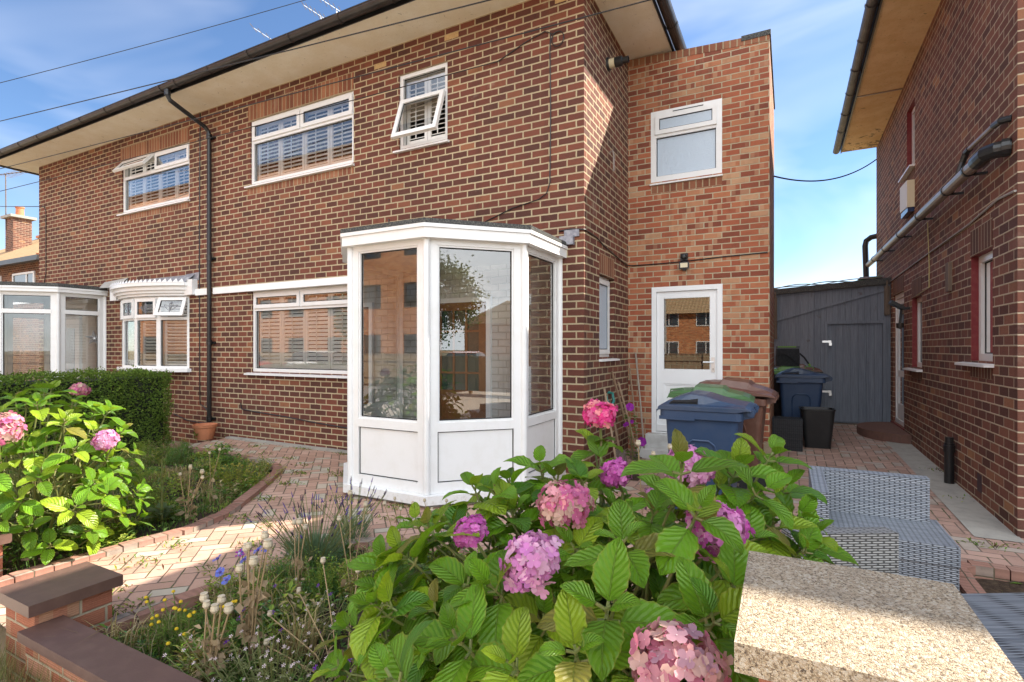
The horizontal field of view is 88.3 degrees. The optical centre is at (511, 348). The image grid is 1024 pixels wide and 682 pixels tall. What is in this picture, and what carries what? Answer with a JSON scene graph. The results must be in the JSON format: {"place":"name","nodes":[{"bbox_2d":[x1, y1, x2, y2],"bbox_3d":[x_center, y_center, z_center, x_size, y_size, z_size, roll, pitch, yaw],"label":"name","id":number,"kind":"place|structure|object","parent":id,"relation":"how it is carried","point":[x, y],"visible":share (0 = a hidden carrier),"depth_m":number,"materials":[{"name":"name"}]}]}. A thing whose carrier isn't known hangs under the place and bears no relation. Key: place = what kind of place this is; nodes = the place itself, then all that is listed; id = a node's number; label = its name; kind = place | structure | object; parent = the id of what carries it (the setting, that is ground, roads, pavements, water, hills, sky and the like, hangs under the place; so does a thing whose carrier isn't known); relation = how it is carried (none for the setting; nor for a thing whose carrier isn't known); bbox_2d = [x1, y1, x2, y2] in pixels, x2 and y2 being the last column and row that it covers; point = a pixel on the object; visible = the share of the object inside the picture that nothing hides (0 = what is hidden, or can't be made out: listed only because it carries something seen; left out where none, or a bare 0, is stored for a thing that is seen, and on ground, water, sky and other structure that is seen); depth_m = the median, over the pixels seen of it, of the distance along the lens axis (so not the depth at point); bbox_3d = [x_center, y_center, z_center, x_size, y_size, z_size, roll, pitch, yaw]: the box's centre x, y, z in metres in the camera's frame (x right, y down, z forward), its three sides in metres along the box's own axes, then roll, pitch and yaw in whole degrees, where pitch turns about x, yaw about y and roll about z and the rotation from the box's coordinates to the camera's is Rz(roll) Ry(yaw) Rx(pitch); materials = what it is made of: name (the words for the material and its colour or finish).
{"place":"outdoors","nodes":[
{"label":"outdoors","id":0,"kind":"place"},
{"bbox_2d":[0,206,43,206],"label":"overhead wire","id":1,"kind":"object","parent":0,"point":[20,206],"visible":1,"depth_m":13.18,"materials":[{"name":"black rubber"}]},
{"bbox_2d":[0,439,193,681],"bbox_3d":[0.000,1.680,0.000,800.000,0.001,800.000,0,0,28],"label":"ground","id":2,"kind":"structure","parent":0,"point":[2,629],"depth_m":3.06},
{"bbox_2d":[0,531,11,576],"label":"brick pier","id":3,"kind":"structure","parent":2,"relation":"on","point":[5,538],"depth_m":3.41,"materials":[{"name":"red brick"}]},
{"bbox_2d":[0,207,38,380],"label":"tiled house","id":4,"kind":"structure","parent":2,"relation":"on","point":[19,257],"depth_m":21.32,"materials":[{"name":"brown brick"}]},
{"bbox_2d":[0,170,24,229],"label":"tv aerial","id":5,"kind":"object","parent":4,"relation":"attached to","point":[5,192],"visible":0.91,"depth_m":25.30,"materials":[{"name":"metal"}]},
{"bbox_2d":[12,271,34,304],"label":"window","id":6,"kind":"structure","parent":4,"relation":"in","point":[29,276],"depth_m":21.03,"materials":[{"name":"white plastic"}]},
{"bbox_2d":[0,561,122,681],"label":"brick pier","id":7,"kind":"structure","parent":2,"relation":"on","point":[79,592],"depth_m":2.65,"materials":[{"name":"brown brick"}]},
{"bbox_2d":[17,615,201,681],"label":"garden wall","id":8,"kind":"structure","parent":2,"relation":"on","point":[97,657],"depth_m":2.29,"materials":[{"name":"stone"}]},
{"bbox_2d":[0,82,351,442],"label":"brick house","id":9,"kind":"structure","parent":2,"relation":"on","point":[122,260],"depth_m":10.07,"materials":[{"name":"brown brick"}]},
{"bbox_2d":[85,330,96,344],"bbox_3d":[-8.390,-0.216,10.583,0.075,0.308,0.323,0,0,28],"label":"star ornament","id":10,"kind":"object","parent":9,"relation":"hanging from","point":[93,337],"visible":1,"depth_m":10.56,"materials":[{"name":"white paint"}]},
{"bbox_2d":[112,143,189,215],"bbox_3d":[-6.767,-3.151,9.903,2.330,1.068,0.347,0,0,28],"label":"window","id":11,"kind":"structure","parent":9,"relation":"in","point":[127,166],"depth_m":9.98,"materials":[{"name":"white plastic"}]},
{"bbox_2d":[109,272,198,371],"bbox_3d":[-6.766,-0.460,9.712,2.790,1.760,0.629,0,0,28],"label":"bow window","id":12,"kind":"structure","parent":9,"relation":"in","point":[159,291],"depth_m":9.53,"materials":[{"name":"white plastic"}]},
{"bbox_2d":[301,1,324,18],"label":"tv aerial","id":13,"kind":"object","parent":9,"relation":"on","point":[313,11],"visible":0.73,"depth_m":13.94,"materials":[{"name":"silver metal"}]},
{"bbox_2d":[320,0,340,12],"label":"tv aerial","id":14,"kind":"object","parent":9,"relation":"on","point":[331,5],"visible":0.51,"depth_m":13.95,"materials":[{"name":"silver metal"}]},
{"bbox_2d":[192,423,217,439],"bbox_3d":[-5.083,1.393,8.711,0.376,0.279,0.397,0,0,28],"label":"flower pot","id":15,"kind":"object","parent":2,"relation":"on","point":[204,431],"visible":0.98,"depth_m":8.61,"materials":[{"name":"ceramic"}]},
{"bbox_2d":[164,0,774,507],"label":"brick house","id":16,"kind":"structure","parent":2,"relation":"on","point":[524,244],"depth_m":6.93,"materials":[{"name":"brown brick"}]},
{"bbox_2d":[2,61,497,190],"bbox_3d":[-7.633,-3.263,9.475,16.104,0.506,0.011,0,0,22],"label":"overhead wire","id":17,"kind":"object","parent":16,"relation":"attached to","point":[269,122],"visible":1,"depth_m":7.76,"materials":[{"name":"black rubber"}]},
{"bbox_2d":[244,285,346,377],"bbox_3d":[-3.280,-0.244,8.149,2.365,1.351,0.212,0,0,28],"label":"window","id":18,"kind":"structure","parent":16,"relation":"in","point":[302,303],"depth_m":8.18,"materials":[{"name":"white plastic"}]},
{"bbox_2d":[244,91,354,188],"bbox_3d":[-3.280,-3.162,8.155,2.370,1.090,0.202,0,0,28],"label":"window","id":19,"kind":"structure","parent":16,"relation":"in","point":[302,125],"depth_m":8.13,"materials":[{"name":"white plastic"}]},
{"bbox_2d":[0,0,649,168],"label":"gutter","id":20,"kind":"object","parent":16,"relation":"attached to","point":[363,75],"visible":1,"depth_m":5.55,"materials":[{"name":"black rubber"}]},
{"bbox_2d":[391,62,448,153],"bbox_3d":[-1.217,-3.185,6.980,0.895,1.060,0.373,0,0,28],"label":"window","id":21,"kind":"structure","parent":16,"relation":"in","point":[439,70],"depth_m":7.06,"materials":[{"name":"white plastic"}]},
{"bbox_2d":[599,276,619,361],"bbox_3d":[1.189,-0.376,6.757,0.185,1.072,0.730,0,0,28],"label":"window","id":22,"kind":"structure","parent":16,"relation":"in","point":[604,284],"depth_m":6.82,"materials":[{"name":"white plastic"}]},
{"bbox_2d":[650,98,722,185],"bbox_3d":[2.376,-2.800,7.220,0.955,1.033,0.095,0,0,28],"label":"window","id":23,"kind":"structure","parent":16,"relation":"in","point":[685,143],"depth_m":7.21,"materials":[{"name":"white plastic"}]},
{"bbox_2d":[652,284,722,433],"bbox_3d":[2.383,0.162,7.212,0.929,2.035,0.134,0,0,28],"label":"door","id":24,"kind":"structure","parent":16,"relation":"in","point":[663,380],"depth_m":7.28,"materials":[{"name":"white paint"}]},
{"bbox_2d":[833,0,1023,537],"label":"brick house","id":25,"kind":"structure","parent":2,"relation":"on","point":[932,112],"depth_m":5.76,"materials":[{"name":"brick"}]},
{"bbox_2d":[774,159,876,181],"bbox_3d":[5.726,-3.244,9.419,4.384,1.252,0.022,0,0,-38],"label":"overhead wire","id":26,"kind":"object","parent":25,"relation":"attached to","point":[822,180],"visible":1,"depth_m":9.03,"materials":[{"name":"black rubber"}]},
{"bbox_2d":[895,292,903,426],"bbox_3d":[6.441,0.175,8.686,0.070,2.170,0.972,0,0,28],"label":"door","id":27,"kind":"structure","parent":25,"relation":"in","point":[899,333],"depth_m":8.95,"materials":[{"name":"white plastic"}]},
{"bbox_2d":[898,106,914,182],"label":"window","id":28,"kind":"structure","parent":25,"relation":"in","point":[911,166],"depth_m":8.00,"materials":[{"name":"white plastic"}]},
{"bbox_2d":[903,297,922,371],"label":"window","id":29,"kind":"structure","parent":25,"relation":"in","point":[919,300],"depth_m":7.65,"materials":[{"name":"white plastic"}]},
{"bbox_2d":[954,251,993,367],"bbox_3d":[4.489,-0.367,5.046,0.197,1.075,0.941,0,0,28],"label":"window","id":30,"kind":"structure","parent":25,"relation":"in","point":[986,260],"depth_m":5.11,"materials":[{"name":"white plastic"}]},
{"bbox_2d":[3,448,271,575],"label":"garden soil","id":31,"kind":"structure","parent":0,"point":[9,565],"depth_m":4.61,"materials":[{"name":"brown soil"}]},
{"bbox_2d":[0,379,154,564],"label":"hydrangea bush","id":32,"kind":"object","parent":31,"relation":"on","point":[39,472],"visible":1,"depth_m":3.75,"materials":[{"name":"green plant"}]},
{"bbox_2d":[0,364,174,470],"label":"privet hedge","id":33,"kind":"object","parent":31,"relation":"on","point":[141,396],"visible":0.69,"depth_m":7.46,"materials":[{"name":"green plant"}]},
{"bbox_2d":[0,435,273,574],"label":"garden weeds","id":34,"kind":"object","parent":31,"relation":"on","point":[179,456],"visible":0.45,"depth_m":5.52,"materials":[{"name":"green plant"}]},
{"bbox_2d":[142,458,181,523],"bbox_3d":[-3.002,1.232,4.567,0.282,0.576,0.321,0,0,-20],"label":"mullein","id":35,"kind":"object","parent":31,"relation":"on","point":[162,512],"visible":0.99,"depth_m":4.54,"materials":[{"name":"green plant"}]},
{"bbox_2d":[174,464,203,520],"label":"poppy plant","id":36,"kind":"object","parent":31,"relation":"on","point":[180,501],"visible":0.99,"depth_m":4.57,"materials":[{"name":"beige plant"}]},
{"bbox_2d":[206,448,220,505],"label":"poppy plant","id":37,"kind":"object","parent":31,"relation":"on","point":[212,480],"visible":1,"depth_m":5.09,"materials":[{"name":"beige plant"}]},
{"bbox_2d":[181,455,291,491],"bbox_3d":[-3.028,1.369,5.818,0.951,0.306,0.935,0,0,-6],"label":"yellow weed","id":38,"kind":"object","parent":31,"relation":"on","point":[238,473],"visible":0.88,"depth_m":5.71,"materials":[{"name":"green plant"}]},
{"bbox_2d":[0,0,304,82],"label":"overhead wire","id":39,"kind":"object","parent":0,"point":[153,42],"visible":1,"depth_m":12.99,"materials":[{"name":"black rubber"}]},
{"bbox_2d":[1,0,490,120],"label":"overhead wire","id":40,"kind":"object","parent":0,"point":[269,54],"visible":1,"depth_m":6.26,"materials":[{"name":"black rubber"}]},
{"bbox_2d":[0,439,684,627],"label":"path","id":41,"kind":"structure","parent":0,"point":[158,583],"depth_m":4.36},
{"bbox_2d":[0,443,281,586],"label":"path edging","id":42,"kind":"object","parent":41,"relation":"on","point":[242,500],"visible":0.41,"depth_m":4.10,"materials":[{"name":"red brick"}]},
{"bbox_2d":[97,537,652,633],"bbox_3d":[-0.617,1.512,3.414,3.614,0.117,1.410,0,0,-6],"label":"bed edging","id":43,"kind":"object","parent":41,"relation":"on","point":[144,612],"visible":0.04,"depth_m":3.05,"materials":[{"name":"red brick"}]},
{"bbox_2d":[112,443,1019,626],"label":"paving weeds","id":44,"kind":"object","parent":41,"relation":"on","point":[254,545],"visible":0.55,"depth_m":4.07,"materials":[{"name":"green plant"}]},
{"bbox_2d":[108,551,612,681],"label":"flower bed soil","id":45,"kind":"structure","parent":0,"point":[344,640],"depth_m":2.71,"materials":[{"name":"brown soil"}]},
{"bbox_2d":[144,590,237,663],"bbox_3d":[-1.640,1.394,2.705,0.364,0.255,0.497,0,0,-45],"label":"chamomile","id":46,"kind":"object","parent":45,"relation":"on","point":[153,624],"visible":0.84,"depth_m":2.65,"materials":[{"name":"green plant"}]},
{"bbox_2d":[193,591,233,681],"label":"poppy plant","id":47,"kind":"object","parent":45,"relation":"on","point":[216,645],"visible":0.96,"depth_m":2.34,"materials":[{"name":"beige plant"}]},
{"bbox_2d":[210,546,266,629],"bbox_3d":[-1.484,1.293,2.843,0.338,0.455,0.184,0,0,0],"label":"cornflower","id":48,"kind":"object","parent":45,"relation":"on","point":[226,579],"visible":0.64,"depth_m":2.85,"materials":[{"name":"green plant"}]},
{"bbox_2d":[234,549,251,621],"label":"cornflower","id":49,"kind":"object","parent":45,"relation":"on","point":[239,553],"visible":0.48,"depth_m":2.84,"materials":[{"name":"green plant"}]},
{"bbox_2d":[163,608,341,681],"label":"white campion","id":50,"kind":"object","parent":45,"relation":"on","point":[261,674],"visible":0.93,"depth_m":2.31,"materials":[{"name":"green plant"}]},
{"bbox_2d":[234,530,272,665],"bbox_3d":[-1.260,1.210,2.548,0.215,0.621,0.196,0,0,14],"label":"poppy plant","id":51,"kind":"object","parent":45,"relation":"on","point":[247,628],"visible":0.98,"depth_m":2.54,"materials":[{"name":"beige plant"}]},
{"bbox_2d":[282,518,315,598],"bbox_3d":[-1.259,1.257,3.120,0.145,0.528,0.165,0,0,28],"label":"poppy plant","id":52,"kind":"object","parent":45,"relation":"on","point":[298,562],"visible":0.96,"depth_m":3.09,"materials":[{"name":"beige plant"}]},
{"bbox_2d":[224,583,380,681],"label":"toadflax","id":53,"kind":"object","parent":45,"relation":"on","point":[318,584],"visible":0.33,"depth_m":2.69,"materials":[{"name":"green plant"}]},
{"bbox_2d":[260,578,347,652],"bbox_3d":[-1.063,1.419,2.803,0.634,0.205,0.374,0,0,49],"label":"white campion","id":54,"kind":"object","parent":45,"relation":"on","point":[319,610],"visible":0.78,"depth_m":2.84,"materials":[{"name":"green plant"}]},
{"bbox_2d":[263,557,360,681],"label":"poppy plant","id":55,"kind":"object","parent":45,"relation":"on","point":[270,612],"visible":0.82,"depth_m":2.49,"materials":[{"name":"beige plant"}]},
{"bbox_2d":[248,487,378,570],"bbox_3d":[-1.398,1.268,3.675,0.822,0.507,0.807,0,0,28],"label":"lavender bush","id":56,"kind":"object","parent":45,"relation":"on","point":[325,547],"visible":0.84,"depth_m":3.65,"materials":[{"name":"green plant"}]},
{"bbox_2d":[48,534,652,681],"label":"flower bed weeds","id":57,"kind":"object","parent":45,"relation":"on","point":[285,577],"visible":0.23,"depth_m":2.85,"materials":[{"name":"green plant"}]},
{"bbox_2d":[317,477,386,541],"bbox_3d":[-1.263,1.280,4.114,0.547,0.483,0.552,0,0,28],"label":"lavender bush","id":58,"kind":"object","parent":45,"relation":"on","point":[365,525],"visible":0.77,"depth_m":4.11,"materials":[{"name":"green plant"}]},
{"bbox_2d":[337,490,367,590],"bbox_3d":[-0.978,1.205,3.223,0.164,0.632,0.172,0,0,28],"label":"poppy plant","id":59,"kind":"object","parent":45,"relation":"on","point":[339,519],"visible":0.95,"depth_m":3.19,"materials":[{"name":"beige plant"}]},
{"bbox_2d":[383,497,413,540],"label":"poppy plant","id":60,"kind":"object","parent":45,"relation":"on","point":[395,518],"visible":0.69,"depth_m":3.87,"materials":[{"name":"beige plant"}]},
{"bbox_2d":[423,498,447,550],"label":"poppy plant","id":61,"kind":"object","parent":45,"relation":"on","point":[432,509],"visible":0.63,"depth_m":3.63,"materials":[{"name":"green plant"}]},
{"bbox_2d":[309,398,858,681],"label":"hydrangea bush","id":62,"kind":"object","parent":45,"relation":"on","point":[562,571],"visible":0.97,"depth_m":1.58,"materials":[{"name":"green plant"}]},
{"bbox_2d":[635,440,671,514],"bbox_3d":[0.702,0.991,2.611,0.181,1.059,0.061,0,0,17],"label":"poppy plant","id":63,"kind":"object","parent":45,"relation":"on","point":[638,444],"visible":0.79,"depth_m":2.63,"materials":[{"name":"white plant"}]},
{"bbox_2d":[0,0,875,288],"label":"sky","id":64,"kind":"structure","parent":0,"point":[821,228],"materials":[{"name":"blue"}]},
{"bbox_2d":[606,474,639,480],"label":"corner soil","id":65,"kind":"structure","parent":0,"point":[634,477],"depth_m":6.07,"materials":[{"name":"brown soil"}]},
{"bbox_2d":[603,389,615,457],"bbox_3d":[1.228,1.009,6.382,0.256,1.026,0.322,0,0,-10],"label":"garden rake","id":66,"kind":"object","parent":65,"relation":"on","point":[611,431],"visible":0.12,"depth_m":6.37,"materials":[{"name":"brown wood"}]},
{"bbox_2d":[617,382,637,455],"bbox_3d":[1.576,0.984,7.035,0.326,1.075,0.124,0,0,-13],"label":"garden fork","id":67,"kind":"object","parent":65,"relation":"on","point":[626,412],"visible":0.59,"depth_m":7.04,"materials":[{"name":"brown wood"}]},
{"bbox_2d":[623,403,646,460],"bbox_3d":[1.427,1.084,6.219,0.225,0.874,0.243,0,0,-15],"label":"mallow","id":68,"kind":"object","parent":65,"relation":"on","point":[629,406],"visible":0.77,"depth_m":6.25,"materials":[{"name":"purple plant"}]},
{"bbox_2d":[776,346,810,365],"bbox_3d":[4.835,0.133,9.077,0.533,0.345,0.282,0,0,28],"label":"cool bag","id":69,"kind":"object","parent":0,"point":[787,355],"visible":1,"depth_m":9.01,"materials":[{"name":"fabric"}]},
{"bbox_2d":[619,424,1023,593],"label":"driveway","id":70,"kind":"structure","parent":0,"point":[851,448],"depth_m":6.40,"materials":[{"name":"red brick"}]},
{"bbox_2d":[607,391,626,461],"bbox_3d":[1.292,1.026,6.604,0.182,0.959,0.356,0,0,-25],"label":"garden spade","id":71,"kind":"object","parent":70,"relation":"on","point":[619,453],"visible":0.5,"depth_m":6.56,"materials":[{"name":"brown wood"}]},
{"bbox_2d":[611,371,641,457],"bbox_3d":[1.490,0.875,6.916,0.492,1.161,0.090,0,0,-29],"label":"garden hoe","id":72,"kind":"object","parent":70,"relation":"on","point":[618,395],"visible":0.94,"depth_m":6.88,"materials":[{"name":"brown wood"}]},
{"bbox_2d":[629,368,637,455],"bbox_3d":[1.730,0.865,7.296,0.242,1.179,0.389,0,0,3],"label":"garden broom","id":73,"kind":"object","parent":70,"relation":"on","point":[633,404],"visible":0.62,"depth_m":7.32,"materials":[{"name":"brown wood"}]},
{"bbox_2d":[635,352,644,447],"bbox_3d":[1.788,0.778,7.273,0.116,1.444,0.470,0,0,3],"label":"garden scraper","id":74,"kind":"object","parent":70,"relation":"on","point":[639,396],"visible":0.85,"depth_m":7.31,"materials":[{"name":"grey wood"}]},
{"bbox_2d":[656,390,758,508],"bbox_3d":[1.756,0.941,4.702,0.782,1.119,0.630,0,0,29],"label":"wheelie bin","id":75,"kind":"object","parent":70,"relation":"on","point":[707,419],"visible":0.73,"depth_m":4.47,"materials":[{"name":"plastic"}]},
{"bbox_2d":[667,383,756,488],"bbox_3d":[2.034,0.932,5.348,0.800,1.136,0.630,0,0,26],"label":"wheelie bin","id":76,"kind":"object","parent":70,"relation":"on","point":[725,390],"visible":0.24,"depth_m":5.19,"materials":[{"name":"green plastic"}]},
{"bbox_2d":[698,377,778,486],"bbox_3d":[2.530,0.912,5.899,0.795,1.176,0.630,0,0,30],"label":"wheelie bin","id":77,"kind":"object","parent":70,"relation":"on","point":[764,396],"visible":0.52,"depth_m":5.60,"materials":[{"name":"brown plastic"}]},
{"bbox_2d":[759,441,777,463],"bbox_3d":[2.916,1.242,6.210,0.370,0.495,1.132,0,0,28],"label":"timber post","id":78,"kind":"object","parent":70,"relation":"on","point":[767,449],"visible":0.01,"depth_m":6.55,"materials":[{"name":"beige wood"}]},
{"bbox_2d":[772,416,802,451],"bbox_3d":[3.957,1.220,7.579,0.380,0.440,0.340,0,0,28],"label":"wicker planter","id":79,"kind":"object","parent":70,"relation":"on","point":[789,430],"visible":0.8,"depth_m":7.42,"materials":[{"name":"black wicker"}]},
{"bbox_2d":[774,366,813,415],"bbox_3d":[4.766,0.855,9.109,0.801,1.109,0.630,0,0,30],"label":"wheelie bin","id":80,"kind":"object","parent":70,"relation":"on","point":[777,408],"visible":0.12,"depth_m":8.96,"materials":[{"name":"black"}]},
{"bbox_2d":[774,364,822,372],"bbox_3d":[5.223,0.841,9.659,0.801,1.109,0.630,0,0,28],"label":"wheelie bin","id":81,"kind":"object","parent":70,"relation":"on","point":[818,370],"visible":0.16,"depth_m":9.35,"materials":[{"name":"plastic"}]},
{"bbox_2d":[775,367,832,416],"bbox_3d":[4.615,0.864,8.374,0.782,1.119,0.630,0,0,28],"label":"wheelie bin","id":82,"kind":"object","parent":70,"relation":"on","point":[800,387],"visible":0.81,"depth_m":8.16,"materials":[{"name":"plastic"}]},
{"bbox_2d":[799,406,835,448],"bbox_3d":[4.437,1.151,7.677,0.450,0.565,0.350,0,0,24],"label":"waste basket","id":83,"kind":"object","parent":70,"relation":"on","point":[818,423],"visible":1,"depth_m":7.55,"materials":[{"name":"black plastic"}]},
{"bbox_2d":[774,277,890,424],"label":"shed","id":84,"kind":"structure","parent":70,"relation":"on","point":[839,333],"depth_m":9.67,"materials":[{"name":"grey wood"}]},
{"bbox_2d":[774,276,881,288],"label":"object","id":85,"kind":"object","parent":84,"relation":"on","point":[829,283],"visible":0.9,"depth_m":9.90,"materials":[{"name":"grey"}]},
{"bbox_2d":[776,276,880,287],"bbox_3d":[5.850,-1.233,9.861,1.756,0.129,0.217,0,0,28],"label":"shed roof","id":86,"kind":"object","parent":84,"relation":"on","point":[827,281],"visible":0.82,"depth_m":9.79,"materials":[{"name":"grey"}]},
{"bbox_2d":[828,323,881,422],"bbox_3d":[6.246,0.452,9.621,0.832,1.795,0.033,0,0,28],"label":"door","id":87,"kind":"structure","parent":84,"relation":"in","point":[855,352],"depth_m":9.60,"materials":[{"name":"grey wood"}]},
{"bbox_2d":[857,276,882,279],"bbox_3d":[6.612,-1.292,9.743,0.350,0.025,0.400,0,0,28],"label":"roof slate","id":88,"kind":"object","parent":84,"relation":"on","point":[869,277],"visible":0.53,"depth_m":9.62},
{"bbox_2d":[782,524,898,574],"bbox_3d":[1.558,1.169,2.760,0.515,0.595,0.560,0,0,-2],"label":"wicker armchair","id":89,"kind":"object","parent":70,"relation":"on","point":[872,548],"visible":0.12,"depth_m":2.48,"materials":[{"name":"grey wicker"}]},
{"bbox_2d":[734,551,1023,681],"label":"stone pier","id":90,"kind":"structure","parent":70,"relation":"on","point":[801,620],"depth_m":0.91,"materials":[{"name":"beige stone"}]},
{"bbox_2d":[857,422,911,443],"bbox_3d":[5.995,1.393,8.621,0.600,0.215,1.600,0,0,28],"label":"brick step","id":91,"kind":"object","parent":70,"relation":"on","point":[887,431],"visible":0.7,"depth_m":8.25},
{"bbox_2d":[809,465,960,590],"bbox_3d":[2.357,1.184,3.399,0.755,0.628,0.790,0,0,28],"label":"wicker sofa","id":92,"kind":"object","parent":70,"relation":"on","point":[929,548],"visible":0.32,"depth_m":3.54,"materials":[{"name":"grey wicker"}]},
{"bbox_2d":[886,441,1023,542],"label":"concrete strip","id":93,"kind":"object","parent":70,"relation":"on","point":[975,517],"visible":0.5,"depth_m":5.07,"materials":[{"name":"grey concrete"}]},
{"bbox_2d":[959,559,1023,593],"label":"drive edging","id":94,"kind":"object","parent":70,"relation":"on","point":[970,571],"visible":0.33,"depth_m":3.47,"materials":[{"name":"red brick"}]},
{"bbox_2d":[961,593,1023,679],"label":"wicker table","id":95,"kind":"object","parent":70,"relation":"on","point":[1000,616],"visible":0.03,"depth_m":2.12,"materials":[{"name":"grey wicker"}]},
{"bbox_2d":[975,578,1023,592],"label":"soil","id":96,"kind":"structure","parent":0,"point":[992,586],"depth_m":3.40,"materials":[{"name":"brown soil"}]},
{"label":"pavement","id":97,"kind":"structure","parent":0,"visible":0},
{"bbox_2d":[0,624,78,681],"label":"dry grass","id":98,"kind":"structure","parent":97,"relation":"on","point":[4,670],"depth_m":2.39,"materials":[{"name":"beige plant"}]}
]}

